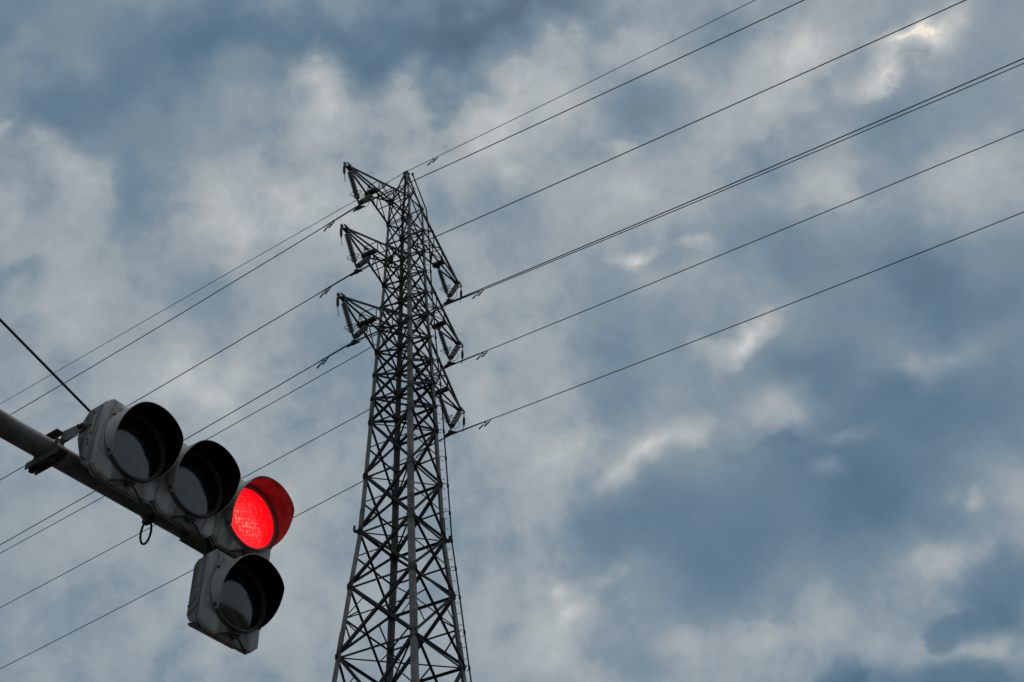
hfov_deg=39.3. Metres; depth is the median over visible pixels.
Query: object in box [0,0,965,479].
power line
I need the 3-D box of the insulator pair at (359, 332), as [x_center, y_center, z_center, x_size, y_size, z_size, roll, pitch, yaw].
[-5.901,-0.605,52.799,0.578,1.725,1.954,-21,-43,21]
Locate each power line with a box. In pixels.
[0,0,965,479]
[0,58,1023,544]
[0,129,1023,607]
[0,212,1023,668]
[1,63,1023,552]
[10,0,803,414]
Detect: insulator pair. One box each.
[336,294,367,347]
[340,225,369,275]
[343,163,371,211]
[437,267,461,303]
[438,328,463,367]
[438,395,464,436]
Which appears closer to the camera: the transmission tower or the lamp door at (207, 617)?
the lamp door at (207, 617)
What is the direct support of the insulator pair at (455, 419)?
attached to the transmission tower
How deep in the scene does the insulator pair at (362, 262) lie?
54.86 m
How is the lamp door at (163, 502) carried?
in the traffic light at (141, 453)
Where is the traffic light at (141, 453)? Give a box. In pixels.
[46,399,294,559]
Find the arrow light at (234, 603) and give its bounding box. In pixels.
[179,534,284,654]
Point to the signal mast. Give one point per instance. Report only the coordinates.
(46, 452)
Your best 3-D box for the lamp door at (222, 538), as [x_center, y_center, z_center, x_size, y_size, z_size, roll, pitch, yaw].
[-1.255,0.862,6.789,0.057,0.437,0.355,-26,-47,27]
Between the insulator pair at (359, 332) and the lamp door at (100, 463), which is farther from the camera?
the insulator pair at (359, 332)
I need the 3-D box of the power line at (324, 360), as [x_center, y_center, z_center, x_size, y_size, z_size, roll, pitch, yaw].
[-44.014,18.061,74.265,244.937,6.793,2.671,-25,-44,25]
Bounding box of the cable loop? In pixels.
[139,522,152,544]
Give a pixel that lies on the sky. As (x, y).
(828, 485)
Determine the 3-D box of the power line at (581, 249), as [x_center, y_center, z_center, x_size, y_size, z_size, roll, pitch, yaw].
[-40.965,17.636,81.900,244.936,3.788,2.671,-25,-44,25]
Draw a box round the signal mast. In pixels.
[0,318,189,537]
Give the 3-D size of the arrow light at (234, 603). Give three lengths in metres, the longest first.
0.574 x 0.392 x 0.367 m
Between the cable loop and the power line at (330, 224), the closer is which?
the cable loop
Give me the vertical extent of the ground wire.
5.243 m
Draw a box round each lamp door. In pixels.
[89,399,158,503]
[152,443,215,538]
[197,549,259,654]
[211,479,270,559]
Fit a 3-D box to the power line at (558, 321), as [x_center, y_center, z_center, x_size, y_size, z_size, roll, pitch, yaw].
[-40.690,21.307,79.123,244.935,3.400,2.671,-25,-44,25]
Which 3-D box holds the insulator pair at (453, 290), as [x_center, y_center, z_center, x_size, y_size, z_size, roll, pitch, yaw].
[-2.670,-2.208,61.966,0.578,1.725,1.954,-21,-43,21]
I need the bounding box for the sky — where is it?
[0,0,1023,681]
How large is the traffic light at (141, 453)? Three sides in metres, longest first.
1.142 x 0.534 x 0.437 m
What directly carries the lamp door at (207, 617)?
in the arrow light at (234, 603)
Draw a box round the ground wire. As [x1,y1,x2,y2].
[1,0,754,403]
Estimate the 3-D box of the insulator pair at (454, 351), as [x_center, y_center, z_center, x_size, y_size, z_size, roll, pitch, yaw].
[-2.537,0.434,59.814,0.578,1.725,1.954,-21,-43,21]
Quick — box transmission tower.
[332,162,471,681]
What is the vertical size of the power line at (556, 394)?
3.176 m
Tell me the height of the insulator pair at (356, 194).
1.725 m
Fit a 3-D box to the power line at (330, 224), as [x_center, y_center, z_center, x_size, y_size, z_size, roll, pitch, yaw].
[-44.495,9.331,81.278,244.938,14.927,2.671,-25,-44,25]

